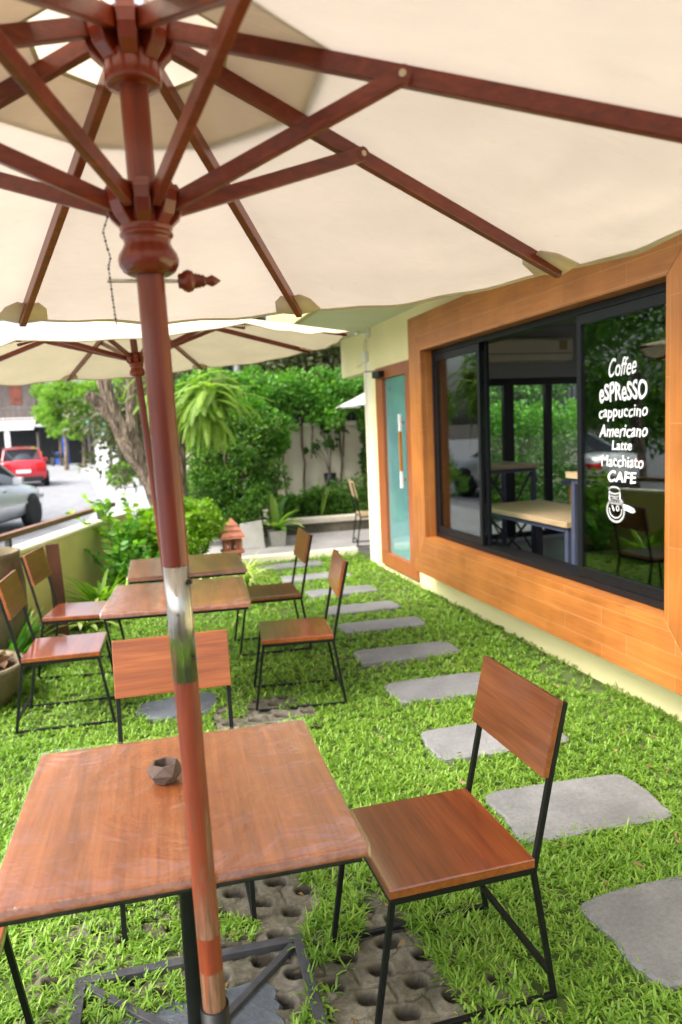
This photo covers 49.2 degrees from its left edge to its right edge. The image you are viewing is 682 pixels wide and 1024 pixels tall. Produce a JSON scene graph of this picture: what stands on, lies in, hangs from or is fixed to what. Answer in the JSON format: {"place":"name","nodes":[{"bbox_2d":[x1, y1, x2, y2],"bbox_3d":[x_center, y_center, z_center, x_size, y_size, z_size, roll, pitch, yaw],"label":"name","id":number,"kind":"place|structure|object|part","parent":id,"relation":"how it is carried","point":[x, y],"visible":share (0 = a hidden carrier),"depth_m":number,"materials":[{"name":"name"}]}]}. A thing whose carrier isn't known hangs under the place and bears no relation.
{"place":"outdoors","nodes":[
{"label":"outdoors","id":0,"kind":"place"},
{"bbox_2d":[0,383,43,462],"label":"timber house","id":1,"kind":"structure","parent":0,"point":[17,423],"depth_m":55.04,"materials":[{"name":"wood"}]},
{"bbox_2d":[0,463,98,546],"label":"road","id":2,"kind":"structure","parent":0,"point":[64,491],"depth_m":21.97,"materials":[{"name":"asphalt"}]},
{"bbox_2d":[0,464,43,526],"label":"silver car","id":3,"kind":"object","parent":2,"relation":"on","point":[19,498],"visible":0.96,"depth_m":14.56,"materials":[{"name":"paint"}]},
{"bbox_3d":[-7.194,-0.660,13.483,1.440,0.520,3.000,-2,6,2],"label":"window glass","id":4,"kind":"part","parent":3,"relation":"part of","materials":[{"name":"glass"}]},
{"bbox_2d":[0,446,49,485],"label":"red car","id":5,"kind":"object","parent":2,"relation":"on","point":[28,463],"visible":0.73,"depth_m":28.33,"materials":[{"name":"paint"}]},
{"bbox_3d":[-12.661,-2.253,29.510,1.440,0.590,2.930,-5,7,-24],"label":"window glass","id":6,"kind":"part","parent":5,"relation":"part of","materials":[{"name":"glass"}]},
{"bbox_2d":[28,382,69,465],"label":"street tree","id":7,"kind":"object","parent":2,"relation":"on","point":[37,408],"visible":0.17,"depth_m":50.72,"materials":[{"name":"green plant"}]},
{"bbox_2d":[55,452,63,464],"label":"water barrel","id":8,"kind":"object","parent":2,"relation":"on","point":[57,461],"visible":0.33,"depth_m":53.72,"materials":[{"name":"blue plastic"}]},
{"bbox_2d":[33,380,92,469],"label":"street tree","id":9,"kind":"object","parent":2,"relation":"on","point":[58,392],"visible":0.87,"depth_m":42.66,"materials":[{"name":"green plant"}]},
{"bbox_2d":[34,424,93,463],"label":"open shed","id":10,"kind":"structure","parent":2,"relation":"on","point":[49,444],"depth_m":56.55,"materials":[{"name":"black paint"}]},
{"bbox_2d":[61,435,69,463],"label":"blue banner post","id":11,"kind":"object","parent":2,"relation":"on","point":[63,447],"visible":0.18,"depth_m":54.33,"materials":[{"name":"plastic"}]},
{"bbox_2d":[50,450,63,465],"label":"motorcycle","id":12,"kind":"object","parent":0,"point":[53,459],"visible":0.91,"depth_m":51.58,"materials":[{"name":"metal"}]},
{"bbox_2d":[86,419,117,475],"bbox_3d":[-11.234,-3.060,35.173,1.300,2.670,0.560,-4,7,-15],"label":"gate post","id":13,"kind":"object","parent":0,"point":[98,453],"visible":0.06,"depth_m":35.02,"materials":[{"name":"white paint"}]},
{"bbox_2d":[78,463,206,553],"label":"pavement","id":14,"kind":"structure","parent":0,"point":[103,491],"depth_m":23.38,"materials":[{"name":"concrete"}]},
{"bbox_2d":[0,502,131,628],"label":"garden wall","id":15,"kind":"structure","parent":14,"relation":"on","point":[77,561],"depth_m":7.56,"materials":[{"name":"yellow paint"}]},
{"bbox_2d":[52,380,98,467],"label":"street tree","id":16,"kind":"object","parent":14,"relation":"on","point":[85,386],"visible":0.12,"depth_m":46.20,"materials":[{"name":"green plant"}]},
{"bbox_2d":[105,459,134,487],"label":"roadside bush","id":17,"kind":"object","parent":14,"relation":"on","point":[109,475],"visible":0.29,"depth_m":25.75,"materials":[{"name":"green plant"}]},
{"bbox_2d":[79,441,370,555],"bbox_3d":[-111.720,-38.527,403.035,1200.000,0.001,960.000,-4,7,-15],"label":"ground","id":18,"kind":"structure","parent":0,"point":[111,462],"depth_m":57.22,"materials":[{"name":"soil"}]},
{"bbox_2d":[81,379,124,461],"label":"street tree","id":19,"kind":"object","parent":18,"relation":"on","point":[121,399],"visible":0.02,"depth_m":49.40,"materials":[{"name":"green plant"}]},
{"bbox_2d":[111,378,144,425],"bbox_3d":[-9.304,-5.788,38.974,5.766,7.101,4.551,-4,7,-15],"label":"street tree","id":20,"kind":"object","parent":18,"relation":"on","point":[116,381],"visible":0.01,"depth_m":37.21,"materials":[{"name":"green plant"}]},
{"bbox_2d":[54,319,298,493],"bbox_3d":[-2.954,-3.109,16.388,6.313,6.166,3.825,-5,7,-25],"label":"background tree","id":21,"kind":"object","parent":18,"relation":"on","point":[108,438],"visible":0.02,"depth_m":15.77,"materials":[{"name":"green plant"}]},
{"bbox_2d":[240,316,363,427],"bbox_3d":[-0.086,-3.115,16.113,5.008,5.996,4.510,-4,7,-15],"label":"background tree","id":22,"kind":"object","parent":18,"relation":"on","point":[330,357],"visible":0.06,"depth_m":14.92,"materials":[{"name":"green plant"}]},
{"bbox_2d":[185,413,576,517],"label":"boundary wall","id":23,"kind":"structure","parent":18,"relation":"on","point":[316,467],"depth_m":12.77,"materials":[{"name":"paint"}]},
{"bbox_2d":[303,423,348,486],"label":"wall pot plant","id":24,"kind":"object","parent":23,"relation":"on","point":[328,442],"depth_m":12.60,"materials":[{"name":"green plant"}]},
{"bbox_2d":[226,384,576,422],"bbox_3d":[1.770,-2.001,13.314,9.420,0.620,0.042,-4,7,-15],"label":"metal fence","id":25,"kind":"object","parent":23,"relation":"on","point":[528,404],"visible":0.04,"depth_m":13.75,"materials":[{"name":"metal"}]},
{"bbox_2d":[174,364,576,457],"bbox_3d":[0.967,-1.874,12.909,7.771,1.729,1.233,-4,7,-15],"label":"hedge","id":26,"kind":"object","parent":25,"relation":"attached to","point":[321,408],"visible":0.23,"depth_m":12.28,"materials":[{"name":"green plant"}]},
{"bbox_2d":[266,234,681,723],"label":"cafe building","id":27,"kind":"structure","parent":18,"relation":"on","point":[607,609],"depth_m":5.03,"materials":[{"name":"beige paint"}]},
{"bbox_2d":[354,328,369,337],"bbox_3d":[0.245,-2.127,8.843,0.184,0.110,0.090,-4,7,-15],"label":"security camera","id":28,"kind":"object","parent":27,"relation":"attached to","point":[366,332],"visible":1,"depth_m":8.82,"materials":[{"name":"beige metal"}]},
{"bbox_2d":[357,338,371,536],"bbox_3d":[0.303,-0.899,9.220,0.045,2.422,0.383,-4,7,-15],"label":"drainpipe","id":29,"kind":"object","parent":27,"relation":"attached to","point":[364,357],"visible":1,"depth_m":9.05,"materials":[{"name":"white plastic"}]},
{"bbox_2d":[364,360,419,580],"bbox_3d":[0.579,-0.479,8.325,0.165,2.285,1.349,-4,7,-15],"label":"door","id":30,"kind":"structure","parent":27,"relation":"in","point":[391,381],"depth_m":8.30,"materials":[{"name":"brown wood"}]},
{"bbox_2d":[491,461,538,553],"bbox_3d":[1.800,-0.009,8.631,0.660,1.100,0.800,-4,7,-15],"label":"bar table","id":31,"kind":"object","parent":27,"relation":"on","point":[503,468],"visible":0.4,"depth_m":8.32,"materials":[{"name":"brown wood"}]},
{"bbox_2d":[488,338,572,363],"bbox_3d":[2.360,-2.066,9.539,1.240,0.294,0.243,-4,7,-15],"label":"air conditioner","id":32,"kind":"object","parent":27,"relation":"attached to","point":[528,350],"visible":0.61,"depth_m":9.45,"materials":[{"name":"plastic"}]},
{"bbox_2d":[492,500,571,563],"bbox_3d":[1.849,0.376,6.514,0.700,0.800,1.560,-4,7,-15],"label":"table","id":33,"kind":"object","parent":27,"relation":"on","point":[540,515],"visible":0.41,"depth_m":6.46,"materials":[{"name":"brown wood"}]},
{"bbox_2d":[489,377,576,539],"bbox_3d":[2.250,-0.701,9.833,3.650,2.090,0.090,-4,7,-15],"label":"garden window","id":34,"kind":"structure","parent":27,"relation":"in","point":[507,385],"depth_m":9.83,"materials":[{"name":"black metal"}]},
{"bbox_2d":[431,282,665,609],"bbox_3d":[1.421,-0.476,5.375,0.262,1.715,3.272,-4,7,-15],"label":"sliding window","id":35,"kind":"structure","parent":27,"relation":"in","point":[621,340],"depth_m":4.48,"materials":[{"name":"black metal"}]},
{"bbox_2d":[565,471,577,565],"bbox_3d":[2.132,0.323,5.107,0.720,1.195,0.980,-4,7,-15],"label":"bar table","id":36,"kind":"object","parent":27,"relation":"on","point":[572,475],"visible":0.23,"depth_m":5.41,"materials":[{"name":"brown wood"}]},
{"bbox_2d":[227,365,239,375],"bbox_3d":[-2.015,-2.784,13.960,0.255,6.050,0.185,-4,7,-15],"label":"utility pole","id":37,"kind":"object","parent":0,"point":[233,368],"depth_m":13.92,"materials":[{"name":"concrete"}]},
{"bbox_2d":[213,693,323,730],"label":"paving","id":38,"kind":"structure","parent":0,"point":[258,718],"depth_m":4.42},
{"bbox_2d":[253,549,348,711],"bbox_3d":[-0.265,0.722,4.667,0.602,0.888,0.445,-3,6,-8],"label":"wooden chair","id":39,"kind":"object","parent":38,"relation":"on","point":[276,633],"visible":0.98,"depth_m":4.54,"materials":[{"name":"brown wood"}]},
{"bbox_2d":[14,862,547,1023],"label":"paving","id":40,"kind":"structure","parent":0,"point":[414,994],"depth_m":2.33,"materials":[{"name":"grey concrete"}]},
{"bbox_2d":[111,629,256,947],"bbox_3d":[-0.589,0.952,2.726,0.445,0.888,0.602,-4,7,-14],"label":"wooden chair","id":41,"kind":"object","parent":40,"relation":"on","point":[142,666],"visible":0.44,"depth_m":2.91,"materials":[{"name":"brown wood"}]},
{"bbox_2d":[331,656,567,1023],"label":"wooden chair","id":42,"kind":"object","parent":40,"relation":"on","point":[431,845],"visible":0.95,"depth_m":2.16,"materials":[{"name":"brown wood"}]},
{"bbox_2d":[0,0,574,440],"label":"sky","id":43,"kind":"structure","parent":0,"point":[7,328],"materials":[{"name":"white"}]},
{"bbox_2d":[0,552,681,1023],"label":"grass","id":44,"kind":"structure","parent":0,"point":[622,862],"depth_m":3.41,"materials":[{"name":"green plant"}]},
{"bbox_2d":[0,649,24,707],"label":"planter bowl","id":45,"kind":"object","parent":44,"relation":"on","point":[9,672],"visible":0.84,"depth_m":4.74,"materials":[{"name":"beige ceramic"}]},
{"bbox_2d":[0,547,27,649],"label":"clay jar","id":46,"kind":"object","parent":44,"relation":"on","point":[10,560],"visible":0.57,"depth_m":5.48,"materials":[{"name":"brown ceramic"}]},
{"bbox_2d":[0,926,33,1023],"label":"wooden chair","id":47,"kind":"object","parent":44,"relation":"on","point":[5,943],"visible":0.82,"depth_m":1.95,"materials":[{"name":"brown wood"}]},
{"bbox_2d":[7,607,40,653],"bbox_3d":[-2.386,0.931,5.406,0.770,0.479,0.661,3,8,41],"label":"bromeliad","id":48,"kind":"object","parent":44,"relation":"on","point":[23,645],"visible":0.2,"depth_m":5.54,"materials":[{"name":"green plant"}]},
{"bbox_2d":[26,608,66,642],"bbox_3d":[-2.558,0.905,5.935,0.787,0.412,0.715,0,7,22],"label":"bromeliad","id":49,"kind":"object","parent":44,"relation":"on","point":[34,618],"visible":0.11,"depth_m":5.95,"materials":[{"name":"green plant"}]},
{"bbox_2d":[45,543,69,635],"bbox_3d":[-2.268,0.681,5.983,0.130,0.863,0.020,-6,7,-27],"label":"leaning board","id":50,"kind":"object","parent":44,"relation":"on","point":[53,558],"visible":0.64,"depth_m":5.96,"materials":[{"name":"wood"}]},
{"bbox_2d":[0,569,116,734],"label":"wooden chair","id":51,"kind":"object","parent":44,"relation":"on","point":[57,649],"visible":0.91,"depth_m":4.38,"materials":[{"name":"brown wood"}]},
{"bbox_2d":[20,546,124,678],"bbox_3d":[-1.924,0.705,5.444,0.602,0.888,0.445,-3,6,-6],"label":"wooden chair","id":52,"kind":"object","parent":44,"relation":"on","point":[36,566],"visible":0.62,"depth_m":5.29,"materials":[{"name":"brown wood"}]},
{"bbox_2d":[45,621,101,630],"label":"border rock","id":53,"kind":"object","parent":44,"relation":"on","point":[51,626],"visible":0.12,"depth_m":6.64,"materials":[{"name":"stone"}]},
{"bbox_2d":[42,598,119,630],"bbox_3d":[-2.264,0.911,6.617,0.694,0.252,0.688,-9,9,-44],"label":"bromeliad","id":54,"kind":"object","parent":44,"relation":"on","point":[79,625],"visible":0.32,"depth_m":6.52,"materials":[{"name":"green plant"}]},
{"bbox_2d":[63,566,126,602],"bbox_3d":[-2.333,0.740,7.299,0.876,0.447,0.878,-4,7,-15],"label":"bromeliad","id":55,"kind":"object","parent":44,"relation":"on","point":[92,594],"visible":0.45,"depth_m":7.26,"materials":[{"name":"green plant"}]},
{"bbox_2d":[99,577,127,599],"bbox_3d":[-2.045,0.813,7.043,0.610,0.339,0.668,-8,9,-43],"label":"bromeliad","id":56,"kind":"object","parent":44,"relation":"on","point":[112,590],"visible":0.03,"depth_m":7.10,"materials":[{"name":"green plant"}]},
{"bbox_2d":[85,498,153,587],"bbox_3d":[-2.389,0.360,8.111,1.023,1.042,0.978,0,7,19],"label":"upright plant","id":57,"kind":"object","parent":44,"relation":"on","point":[117,556],"visible":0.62,"depth_m":7.91,"materials":[{"name":"green plant"}]},
{"bbox_2d":[92,537,159,584],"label":"upright plant","id":58,"kind":"object","parent":44,"relation":"on","point":[145,553],"visible":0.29,"depth_m":7.74,"materials":[{"name":"green plant"}]},
{"bbox_2d":[65,492,211,557],"bbox_3d":[-2.214,0.299,8.246,1.534,1.117,1.037,1,7,30],"label":"upright plant","id":59,"kind":"object","parent":44,"relation":"on","point":[144,513],"visible":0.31,"depth_m":8.07,"materials":[{"name":"green plant"}]},
{"bbox_2d":[84,373,206,555],"bbox_3d":[-2.063,-2.116,9.114,3.675,5.833,3.000,-4,7,-15],"label":"garden tree","id":60,"kind":"object","parent":44,"relation":"on","point":[127,435],"visible":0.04,"depth_m":9.00,"materials":[{"name":"brown plant"}]},
{"bbox_2d":[123,379,177,429],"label":"epiphytic fern","id":61,"kind":"object","parent":60,"relation":"attached to","point":[137,404],"visible":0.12,"depth_m":8.81,"materials":[{"name":"green plant"}]},
{"bbox_2d":[177,367,250,413],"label":"epiphytic fern","id":62,"kind":"object","parent":60,"relation":"attached to","point":[224,375],"visible":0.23,"depth_m":8.95,"materials":[{"name":"green plant"}]},
{"bbox_2d":[174,371,267,457],"bbox_3d":[-1.480,-1.151,8.738,1.365,1.007,1.095,-1,6,10],"label":"epiphytic fern","id":63,"kind":"object","parent":60,"relation":"attached to","point":[203,407],"visible":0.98,"depth_m":8.64,"materials":[{"name":"green plant"}]},
{"bbox_2d":[0,319,349,581],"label":"parasol","id":64,"kind":"object","parent":44,"relation":"on","point":[64,351],"visible":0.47,"depth_m":4.96,"materials":[{"name":"fabric"}]},
{"bbox_2d":[124,495,229,559],"bbox_3d":[-1.810,0.335,8.358,1.166,1.149,0.908,-4,7,-15],"label":"golden shrub","id":65,"kind":"object","parent":44,"relation":"on","point":[202,520],"visible":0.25,"depth_m":8.35,"materials":[{"name":"green plant"}]},
{"bbox_2d":[136,692,219,722],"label":"slate slab","id":66,"kind":"structure","parent":44,"relation":"on","point":[165,708],"depth_m":4.57,"materials":[{"name":"stone"}]},
{"bbox_2d":[101,576,250,620],"bbox_3d":[-0.941,0.848,4.443,0.806,0.758,0.781,-4,6,-10],"label":"square table","id":67,"kind":"object","parent":66,"relation":"on","point":[136,601],"visible":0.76,"depth_m":4.25,"materials":[{"name":"brown wood"}]},
{"bbox_2d":[127,552,246,583],"bbox_3d":[-1.106,0.745,5.434,0.806,0.758,0.781,-4,7,-14],"label":"square table","id":68,"kind":"object","parent":44,"relation":"on","point":[200,566],"visible":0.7,"depth_m":5.23,"materials":[{"name":"brown wood"}]},
{"bbox_2d":[116,982,284,1023],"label":"slate slab","id":69,"kind":"structure","parent":44,"relation":"on","point":[258,1007],"depth_m":2.15,"materials":[{"name":"stone"}]},
{"bbox_2d":[0,720,367,1023],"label":"square table","id":70,"kind":"object","parent":69,"relation":"on","point":[102,827],"visible":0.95,"depth_m":1.84,"materials":[{"name":"brown wood"}]},
{"bbox_2d":[146,757,181,784],"bbox_3d":[-0.474,0.697,2.008,0.086,0.050,0.099,-7,8,-35],"label":"ashtray","id":71,"kind":"object","parent":70,"relation":"on","point":[164,771],"visible":0.99,"depth_m":1.98,"materials":[{"name":"stone"}]},
{"bbox_2d":[188,497,223,555],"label":"golden shrub","id":72,"kind":"object","parent":44,"relation":"on","point":[219,512],"visible":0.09,"depth_m":8.81,"materials":[{"name":"green plant"}]},
{"bbox_2d":[192,577,224,579],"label":"spider plant","id":73,"kind":"object","parent":44,"relation":"on","point":[205,578],"visible":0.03,"depth_m":7.93,"materials":[{"name":"green plant"}]},
{"bbox_2d":[219,518,245,577],"bbox_3d":[-1.261,0.420,8.658,0.300,0.700,0.300,-4,7,-15],"label":"terracotta lantern","id":74,"kind":"object","parent":44,"relation":"on","point":[231,532],"visible":0.71,"depth_m":8.56,"materials":[{"name":"ceramic"}]},
{"bbox_2d":[210,551,282,585],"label":"spider plant","id":75,"kind":"object","parent":44,"relation":"on","point":[249,576],"visible":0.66,"depth_m":7.40,"materials":[{"name":"green plant"}]},
{"bbox_2d":[234,527,312,656],"bbox_3d":[-0.538,0.605,5.812,0.602,0.888,0.445,-4,7,-13],"label":"wooden chair","id":76,"kind":"object","parent":44,"relation":"on","point":[267,593],"visible":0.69,"depth_m":5.68,"materials":[{"name":"brown wood"}]},
{"bbox_2d":[258,561,323,571],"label":"stepping stone","id":77,"kind":"object","parent":44,"relation":"on","point":[311,564],"visible":0.71,"depth_m":9.20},
{"bbox_2d":[242,547,357,563],"bbox_3d":[-0.721,0.609,9.807,1.930,0.125,0.160,-4,7,-15],"label":"terrace step","id":78,"kind":"object","parent":44,"relation":"on","point":[277,557],"visible":0.31,"depth_m":9.78,"materials":[{"name":"beige paint"}]},
{"bbox_2d":[280,572,351,583],"bbox_3d":[-0.287,0.752,8.494,0.806,0.055,0.325,-4,7,-16],"label":"stepping stone","id":79,"kind":"object","parent":44,"relation":"on","point":[298,578],"visible":0.53,"depth_m":8.43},
{"bbox_2d":[0,0,681,1023],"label":"parasol","id":80,"kind":"object","parent":44,"relation":"on","point":[164,164],"visible":1,"depth_m":1.32,"materials":[{"name":"beige fabric"}]},
{"bbox_2d":[305,585,377,599],"bbox_3d":[0.003,0.832,7.666,0.741,0.055,0.326,-4,7,-15],"label":"stepping stone","id":81,"kind":"object","parent":44,"relation":"on","point":[348,590],"visible":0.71,"depth_m":7.62,"materials":[{"name":"stone"}]},
{"bbox_2d":[19,581,681,1023],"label":"fallen leaves","id":82,"kind":"object","parent":44,"relation":"on","point":[459,781],"visible":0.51,"depth_m":3.60,"materials":[{"name":"brown plant"}]},
{"bbox_2d":[325,601,400,617],"bbox_3d":[0.197,0.907,6.923,0.698,0.055,0.304,-4,7,-14],"label":"stepping stone","id":83,"kind":"object","parent":44,"relation":"on","point":[371,607],"visible":0.65,"depth_m":6.88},
{"bbox_2d":[338,617,425,636],"bbox_3d":[0.347,0.971,6.291,0.736,0.055,0.308,-4,7,-13],"label":"stepping stone","id":84,"kind":"object","parent":44,"relation":"on","point":[375,625],"visible":0.78,"depth_m":6.26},
{"bbox_2d":[354,641,459,667],"bbox_3d":[0.489,1.053,5.506,0.766,0.055,0.326,-4,7,-13],"label":"stepping stone","id":85,"kind":"object","parent":44,"relation":"on","point":[379,656],"visible":0.78,"depth_m":5.46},
{"bbox_2d":[384,672,480,706],"bbox_3d":[0.637,1.132,4.742,0.696,0.055,0.375,-4,7,-13],"label":"stepping stone","id":86,"kind":"object","parent":44,"relation":"on","point":[465,684],"visible":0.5,"depth_m":4.71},
{"bbox_2d":[421,723,568,764],"bbox_3d":[0.802,1.212,3.962,0.740,0.055,0.388,-4,7,-13],"label":"stepping stone","id":87,"kind":"object","parent":44,"relation":"on","point":[451,742],"visible":0.46,"depth_m":3.88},
{"bbox_2d":[485,774,671,847],"bbox_3d":[1.020,1.285,3.224,0.719,0.055,0.430,-4,7,-12],"label":"stepping stone","id":88,"kind":"object","parent":44,"relation":"on","point":[595,801],"visible":0.8,"depth_m":3.19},
{"bbox_2d":[580,875,681,995],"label":"stepping stone","id":89,"kind":"object","parent":44,"relation":"on","point":[644,922],"visible":0.78,"depth_m":2.44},
{"bbox_2d":[207,518,543,555],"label":"terrace","id":90,"kind":"structure","parent":0,"point":[331,540],"depth_m":10.80,"materials":[{"name":"concrete"}]},
{"bbox_2d":[175,396,292,544],"bbox_3d":[-1.698,-0.642,10.968,1.944,2.354,1.329,-2,6,2],"label":"shrub","id":91,"kind":"object","parent":90,"relation":"on","point":[214,476],"visible":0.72,"depth_m":10.73,"materials":[{"name":"green plant"}]},
{"bbox_2d":[240,520,264,548],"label":"concrete slab","id":92,"kind":"structure","parent":90,"relation":"on","point":[252,531],"depth_m":10.46,"materials":[{"name":"concrete"}]},
{"bbox_2d":[231,395,291,529],"bbox_3d":[-1.256,-0.660,11.358,0.716,2.246,1.159,4,9,43],"label":"light shrub","id":93,"kind":"object","parent":90,"relation":"on","point":[283,440],"visible":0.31,"depth_m":11.28,"materials":[{"name":"green plant"}]},
{"bbox_2d":[260,491,303,546],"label":"potted plant","id":94,"kind":"object","parent":90,"relation":"on","point":[277,535],"visible":0.95,"depth_m":10.63,"materials":[{"name":"green plant"}]},
{"bbox_2d":[336,393,364,408],"bbox_3d":[0.934,-1.007,11.835,1.945,2.525,1.945,3,8,40],"label":"parasol","id":95,"kind":"object","parent":90,"relation":"on","point":[357,401],"visible":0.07,"depth_m":11.29,"materials":[{"name":"white fabric"}]},
{"bbox_2d":[347,480,369,546],"bbox_3d":[0.425,0.001,10.318,0.602,0.888,0.445,-3,6,-7],"label":"wooden chair","id":96,"kind":"object","parent":90,"relation":"on","point":[353,492],"visible":0.73,"depth_m":10.20,"materials":[{"name":"brown wood"}]},
{"bbox_2d":[263,498,568,536],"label":"planter wall","id":97,"kind":"structure","parent":90,"relation":"on","point":[329,523],"depth_m":11.83,"materials":[{"name":"concrete"}]},
{"bbox_2d":[282,456,286,493],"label":"climbing vine","id":98,"kind":"object","parent":97,"relation":"on","point":[284,476],"visible":0.15,"depth_m":12.58,"materials":[{"name":"green plant"}]},
{"bbox_2d":[266,492,316,517],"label":"garden shrub","id":99,"kind":"object","parent":97,"relation":"in","point":[292,503],"visible":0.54,"depth_m":12.07,"materials":[{"name":"green plant"}]},
{"bbox_2d":[301,407,305,493],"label":"climbing vine","id":100,"kind":"object","parent":97,"relation":"on","point":[304,461],"visible":0.41,"depth_m":12.62,"materials":[{"name":"green plant"}]},
{"bbox_2d":[289,485,343,516],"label":"garden shrub","id":101,"kind":"object","parent":97,"relation":"in","point":[328,508],"visible":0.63,"depth_m":12.18,"materials":[{"name":"green plant"}]},
{"bbox_2d":[306,481,331,516],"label":"snake plant","id":102,"kind":"object","parent":97,"relation":"on","point":[322,504],"visible":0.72,"depth_m":12.14,"materials":[{"name":"green plant"}]},
{"bbox_2d":[338,401,343,510],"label":"climbing vine","id":103,"kind":"object","parent":97,"relation":"in","point":[339,435],"visible":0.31,"depth_m":12.80,"materials":[{"name":"green plant"}]},
{"bbox_2d":[324,471,368,514],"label":"garden shrub","id":104,"kind":"object","parent":97,"relation":"in","point":[344,498],"visible":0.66,"depth_m":12.35,"materials":[{"name":"green plant"}]},
{"bbox_2d":[356,377,367,505],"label":"ivy column","id":105,"kind":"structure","parent":97,"relation":"on","point":[363,457],"depth_m":12.68,"materials":[{"name":"green plant"}]},
{"bbox_2d":[361,484,368,510],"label":"garden shrub","id":106,"kind":"object","parent":97,"relation":"in","point":[365,498],"visible":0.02,"depth_m":12.39,"materials":[{"name":"green plant"}]},
{"bbox_2d":[489,392,576,520],"bbox_3d":[3.386,-0.862,12.658,4.004,2.392,1.203,-4,7,-15],"label":"tall hedge","id":107,"kind":"object","parent":90,"relation":"on","point":[529,438],"visible":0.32,"depth_m":12.44,"materials":[{"name":"green plant"}]},
{"bbox_2d":[561,479,570,503],"bbox_3d":[3.458,0.139,7.125,2.550,1.000,0.800,-4,7,-15],"label":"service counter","id":108,"kind":"object","parent":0,"point":[568,481],"visible":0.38,"depth_m":7.08,"materials":[{"name":"brown wood"}]}
]}

